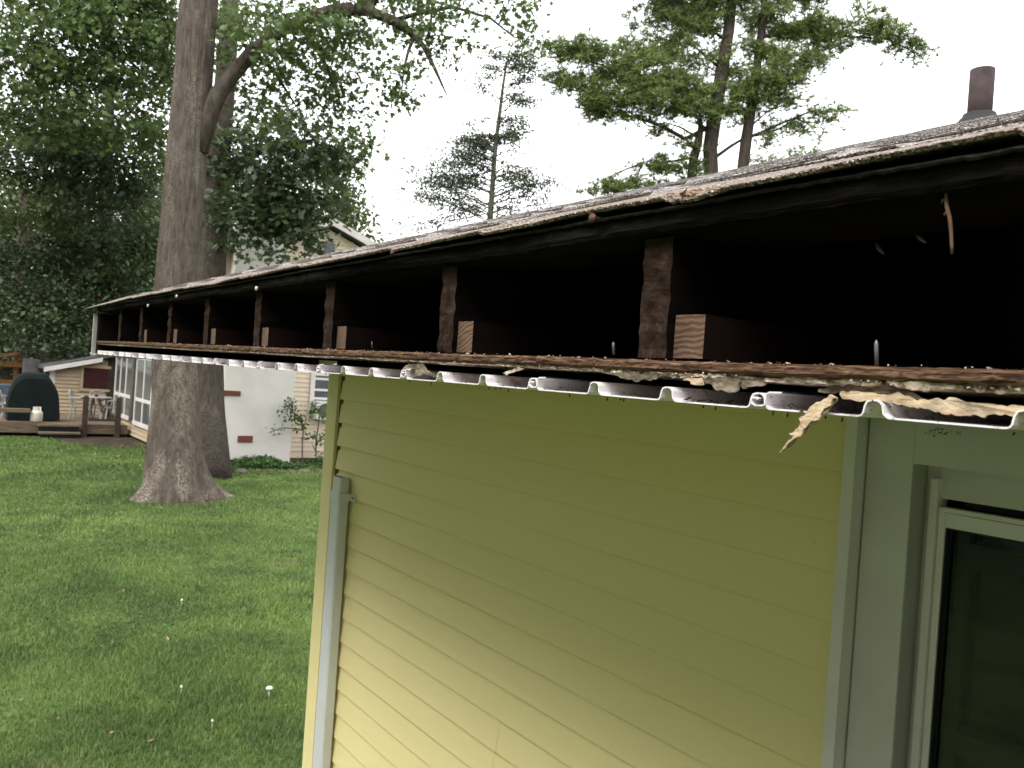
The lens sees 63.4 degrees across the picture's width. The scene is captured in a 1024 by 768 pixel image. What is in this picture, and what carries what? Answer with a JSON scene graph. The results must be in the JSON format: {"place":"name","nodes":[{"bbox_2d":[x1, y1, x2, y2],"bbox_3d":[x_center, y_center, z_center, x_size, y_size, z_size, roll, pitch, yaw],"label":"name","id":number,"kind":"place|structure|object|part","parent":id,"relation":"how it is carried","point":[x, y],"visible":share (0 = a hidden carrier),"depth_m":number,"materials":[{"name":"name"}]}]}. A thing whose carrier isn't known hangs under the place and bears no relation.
{"place":"outdoors","nodes":[
{"label":"outdoors","id":0,"kind":"place"},
{"bbox_2d":[22,358,40,372],"bbox_3d":[-16.854,0.146,28.968,0.473,2.041,0.764,4,0,-36],"label":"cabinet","id":1,"kind":"object","parent":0,"point":[28,365],"visible":0.11,"depth_m":28.69,"materials":[{"name":"grey metal"}]},
{"bbox_3d":[-16.661,0.136,28.701,0.413,1.891,0.018,4,0,-36],"label":"door","id":2,"kind":"part","parent":1,"relation":"part of","materials":[{"name":"grey metal"}]},
{"bbox_2d":[0,434,321,767],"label":"ground","id":3,"kind":"structure","parent":0,"point":[135,760],"depth_m":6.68,"materials":[{"name":"green plant"}]},
{"bbox_2d":[0,352,22,383],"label":"play frame","id":4,"kind":"object","parent":3,"relation":"on","point":[15,366],"visible":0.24,"depth_m":29.25,"materials":[{"name":"orange wood"}]},
{"bbox_2d":[0,170,61,378],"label":"leafy tree","id":5,"kind":"object","parent":3,"relation":"on","point":[4,349],"visible":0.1,"depth_m":41.13,"materials":[{"name":"green plant"}]},
{"bbox_2d":[0,202,121,371],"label":"conifer tree","id":6,"kind":"object","parent":3,"relation":"on","point":[43,328],"visible":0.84,"depth_m":28.95,"materials":[{"name":"green plant"}]},
{"bbox_2d":[0,153,126,360],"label":"leafy tree","id":7,"kind":"object","parent":3,"relation":"on","point":[31,234],"visible":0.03,"depth_m":41.75,"materials":[{"name":"green plant"}]},
{"bbox_2d":[0,395,127,438],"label":"deck","id":8,"kind":"structure","parent":3,"relation":"on","point":[82,424],"depth_m":23.62,"materials":[{"name":"brown wood"}]},
{"bbox_2d":[0,390,6,417],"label":"garden chair","id":9,"kind":"object","parent":8,"relation":"on","point":[2,403],"visible":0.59,"depth_m":23.87,"materials":[{"name":"white plastic"}]},
{"bbox_2d":[0,383,10,413],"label":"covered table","id":10,"kind":"object","parent":8,"relation":"on","point":[4,388],"depth_m":25.43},
{"bbox_2d":[0,408,30,412],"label":"bench","id":11,"kind":"object","parent":8,"relation":"on","point":[23,410],"visible":1,"depth_m":22.75,"materials":[{"name":"brown wood"}]},
{"bbox_2d":[5,372,59,420],"bbox_3d":[-13.756,0.355,23.850,1.367,1.396,0.640,4,0,-36],"label":"grill","id":12,"kind":"object","parent":8,"relation":"on","point":[30,390],"visible":0.98,"depth_m":23.56,"materials":[{"name":"green fabric"}]},
{"bbox_2d":[30,407,42,422],"bbox_3d":[-13.284,0.864,23.157,0.310,0.450,0.307,4,0,-36],"label":"propane tank","id":13,"kind":"object","parent":8,"relation":"on","point":[36,414],"visible":1,"depth_m":23.06,"materials":[{"name":"white metal"}]},
{"bbox_2d":[68,389,92,418],"bbox_3d":[-13.380,0.630,25.690,0.645,0.886,0.603,4,0,-14],"label":"garden chair","id":14,"kind":"object","parent":8,"relation":"on","point":[72,396],"visible":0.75,"depth_m":25.57,"materials":[{"name":"white plastic"}]},
{"bbox_2d":[80,394,111,418],"bbox_3d":[-12.848,0.720,25.571,0.900,0.788,0.893,4,0,-36],"label":"garden table","id":15,"kind":"object","parent":8,"relation":"on","point":[97,397],"visible":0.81,"depth_m":25.48,"materials":[{"name":"white plastic"}]},
{"bbox_2d":[88,390,112,418],"bbox_3d":[-13.086,0.647,26.296,0.645,0.884,0.602,4,0,43],"label":"garden chair","id":16,"kind":"object","parent":8,"relation":"on","point":[95,403],"visible":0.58,"depth_m":26.31,"materials":[{"name":"white plastic"}]},
{"bbox_2d":[98,399,115,418],"bbox_3d":[-12.364,0.701,25.677,0.603,0.884,0.646,4,0,44],"label":"garden chair","id":17,"kind":"object","parent":8,"relation":"on","point":[107,407],"visible":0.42,"depth_m":25.49,"materials":[{"name":"white plastic"}]},
{"bbox_2d":[36,356,115,418],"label":"shed","id":18,"kind":"structure","parent":3,"relation":"on","point":[82,375],"depth_m":27.80,"materials":[{"name":"beige wood"}]},
{"bbox_2d":[0,116,162,370],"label":"leafy tree","id":19,"kind":"object","parent":3,"relation":"on","point":[30,200],"visible":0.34,"depth_m":28.46,"materials":[{"name":"green plant"}]},
{"bbox_2d":[4,196,161,343],"bbox_3d":[-15.447,-3.058,30.600,7.330,8.970,5.867,4,0,38],"label":"leafy tree","id":20,"kind":"object","parent":3,"relation":"on","point":[122,283],"visible":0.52,"depth_m":29.73,"materials":[{"name":"green plant"}]},
{"bbox_2d":[0,78,169,358],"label":"leafy tree","id":21,"kind":"object","parent":3,"relation":"on","point":[137,189],"visible":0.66,"depth_m":26.83,"materials":[{"name":"green plant"}]},
{"bbox_2d":[57,436,145,446],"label":"bare soil","id":22,"kind":"structure","parent":3,"relation":"on","point":[108,440],"depth_m":22.90,"materials":[{"name":"brown soil"}]},
{"bbox_2d":[48,197,157,359],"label":"leafy tree","id":23,"kind":"object","parent":3,"relation":"on","point":[85,344],"visible":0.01,"depth_m":40.12,"materials":[{"name":"green plant"}]},
{"bbox_2d":[0,0,279,310],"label":"maple tree","id":24,"kind":"object","parent":3,"relation":"on","point":[150,35],"visible":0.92,"depth_m":23.53,"materials":[{"name":"green plant"}]},
{"bbox_2d":[5,507,294,740],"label":"leaf litter","id":25,"kind":"object","parent":3,"relation":"on","point":[134,645],"visible":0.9,"depth_m":6.97,"materials":[{"name":"orange plant"}]},
{"bbox_2d":[97,151,230,292],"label":"leafy tree","id":26,"kind":"object","parent":3,"relation":"on","point":[149,221],"visible":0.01,"depth_m":41.66,"materials":[{"name":"green plant"}]},
{"bbox_2d":[142,499,234,505],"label":"root soil","id":27,"kind":"structure","parent":3,"relation":"on","point":[208,500],"depth_m":14.21,"materials":[{"name":"brown soil"}]},
{"bbox_2d":[112,211,375,461],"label":"neighbour house","id":28,"kind":"structure","parent":3,"relation":"on","point":[254,398],"depth_m":20.73,"materials":[{"name":"white paint"}]},
{"bbox_2d":[112,357,132,419],"bbox_3d":[-12.017,0.061,25.604,0.060,1.936,2.642,4,0,-36],"label":"window","id":29,"kind":"structure","parent":28,"relation":"in","point":[123,371],"depth_m":25.53,"materials":[{"name":"white glass"}]},
{"bbox_2d":[132,359,151,429],"bbox_3d":[-10.370,0.227,23.310,0.060,1.977,2.150,4,0,-36],"label":"window","id":30,"kind":"structure","parent":28,"relation":"in","point":[142,397],"depth_m":23.31,"materials":[{"name":"clear glass"}]},
{"bbox_2d":[307,372,328,411],"bbox_3d":[-4.757,0.220,21.747,1.210,1.083,0.066,4,0,-36],"label":"window","id":31,"kind":"structure","parent":28,"relation":"in","point":[318,381],"depth_m":21.53,"materials":[{"name":"white glass"}]},
{"bbox_2d":[312,400,326,419],"bbox_3d":[-4.671,0.688,21.601,1.040,0.481,0.305,4,0,-36],"label":"air conditioner","id":32,"kind":"object","parent":28,"relation":"attached to","point":[322,404],"visible":0.18,"depth_m":21.28,"materials":[{"name":"white plastic"}]},
{"bbox_2d":[266,686,272,695],"bbox_3d":[-1.805,2.295,6.153,0.052,0.103,0.052,4,0,-36],"label":"mushroom","id":33,"kind":"object","parent":3,"relation":"on","point":[269,688],"visible":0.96,"depth_m":6.15,"materials":[{"name":"white plant"}]},
{"bbox_2d":[232,461,321,473],"bbox_3d":[-5.685,1.987,19.651,3.459,0.001,2.473,4,0,-36],"label":"garden bed","id":34,"kind":"object","parent":3,"relation":"on","point":[279,471],"visible":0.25,"depth_m":18.96,"materials":[{"name":"soil"}]},
{"bbox_2d":[232,468,245,472],"bbox_3d":[-6.092,1.983,18.515,0.348,0.212,0.252,4,0,-36],"label":"stone","id":35,"kind":"object","parent":34,"relation":"on","point":[241,470],"visible":0.52,"depth_m":18.43,"materials":[{"name":"grey stone"}]},
{"bbox_2d":[230,454,322,469],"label":"weeds","id":36,"kind":"object","parent":34,"relation":"on","point":[258,461],"visible":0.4,"depth_m":19.55,"materials":[{"name":"green plant"}]},
{"bbox_2d":[265,396,310,462],"bbox_3d":[-5.550,1.184,20.410,1.171,1.755,0.583,4,0,-36],"label":"rose bush","id":37,"kind":"object","parent":34,"relation":"on","point":[294,414],"visible":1,"depth_m":20.45,"materials":[{"name":"green plant"}]},
{"bbox_2d":[298,468,309,472],"bbox_3d":[-4.822,2.062,19.256,0.358,0.208,0.247,4,0,-36],"label":"stone","id":38,"kind":"object","parent":34,"relation":"on","point":[303,470],"visible":0.48,"depth_m":19.18,"materials":[{"name":"grey stone"}]},
{"bbox_2d":[288,402,326,464],"bbox_3d":[-4.973,1.308,20.777,1.243,1.874,0.427,4,0,-36],"label":"rose bush","id":39,"kind":"object","parent":34,"relation":"on","point":[317,409],"visible":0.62,"depth_m":20.83,"materials":[{"name":"green plant"}]},
{"bbox_2d":[227,166,326,249],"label":"leafy tree","id":40,"kind":"object","parent":3,"relation":"on","point":[228,236],"depth_m":42.43,"materials":[{"name":"green plant"}]},
{"bbox_2d":[197,0,385,479],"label":"maple tree","id":41,"kind":"object","parent":3,"relation":"on","point":[282,214],"visible":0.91,"depth_m":17.88,"materials":[{"name":"green plant"}]},
{"bbox_2d":[125,0,561,503],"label":"oak tree","id":42,"kind":"object","parent":3,"relation":"on","point":[175,468],"visible":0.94,"depth_m":14.86,"materials":[{"name":"grey plant"}]},
{"bbox_2d":[297,139,402,242],"bbox_3d":[-7.231,-3.760,31.441,5.607,11.374,3.867,4,0,41],"label":"leafy tree","id":43,"kind":"object","parent":3,"relation":"on","point":[352,221],"visible":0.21,"depth_m":30.79,"materials":[{"name":"green plant"}]},
{"bbox_2d":[379,37,570,233],"bbox_3d":[-0.765,-3.063,20.048,5.119,10.995,2.228,4,0,1],"label":"hemlock tree","id":44,"kind":"object","parent":3,"relation":"on","point":[470,156],"visible":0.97,"depth_m":19.94,"materials":[{"name":"green plant"}]},
{"bbox_2d":[573,121,710,197],"bbox_3d":[3.339,-2.339,22.284,3.874,10.106,1.960,4,0,-6],"label":"pine tree","id":45,"kind":"object","parent":3,"relation":"on","point":[659,164],"visible":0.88,"depth_m":21.89,"materials":[{"name":"green plant"}]},
{"bbox_2d":[528,0,820,174],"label":"pine tree","id":46,"kind":"object","parent":3,"relation":"on","point":[657,90],"visible":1,"depth_m":21.70,"materials":[{"name":"green plant"}]},
{"bbox_2d":[704,0,944,167],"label":"pine tree","id":47,"kind":"object","parent":3,"relation":"on","point":[818,31],"visible":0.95,"depth_m":21.79,"materials":[{"name":"green plant"}]},
{"bbox_2d":[0,0,1023,268],"label":"sky","id":48,"kind":"structure","parent":0,"point":[892,99],"materials":[{"name":"white"}]},
{"bbox_2d":[84,66,1023,767],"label":"house","id":49,"kind":"structure","parent":0,"point":[584,566],"depth_m":1.64,"materials":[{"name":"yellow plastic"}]},
{"bbox_2d":[122,341,1017,436],"bbox_3d":[-0.452,-0.051,1.768,0.191,0.058,3.195,4,0,-36],"label":"dark debris","id":50,"kind":"object","parent":49,"relation":"on","point":[800,408],"visible":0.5,"depth_m":0.71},
{"bbox_2d":[123,341,1019,390],"bbox_3d":[-0.464,-0.068,1.756,0.161,0.024,3.193,4,0,-36],"label":"pale debris","id":51,"kind":"object","parent":49,"relation":"on","point":[1018,389],"visible":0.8,"depth_m":0.76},
{"bbox_2d":[665,186,720,200],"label":"dry needles","id":52,"kind":"object","parent":49,"relation":"on","point":[682,194],"visible":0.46,"depth_m":0.77,"materials":[{"name":"beige plant"}]},
{"bbox_2d":[941,193,953,253],"bbox_3d":[0.308,-0.123,0.585,0.003,0.063,0.012,4,0,-36],"label":"twig","id":53,"kind":"object","parent":49,"relation":"hanging from","point":[945,200],"visible":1,"depth_m":0.58,"materials":[{"name":"brown wood"}]},
{"bbox_2d":[920,512,1023,767],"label":"storm door","id":54,"kind":"structure","parent":49,"relation":"in","point":[974,711],"depth_m":1.49,"materials":[{"name":"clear glass"}]}
]}

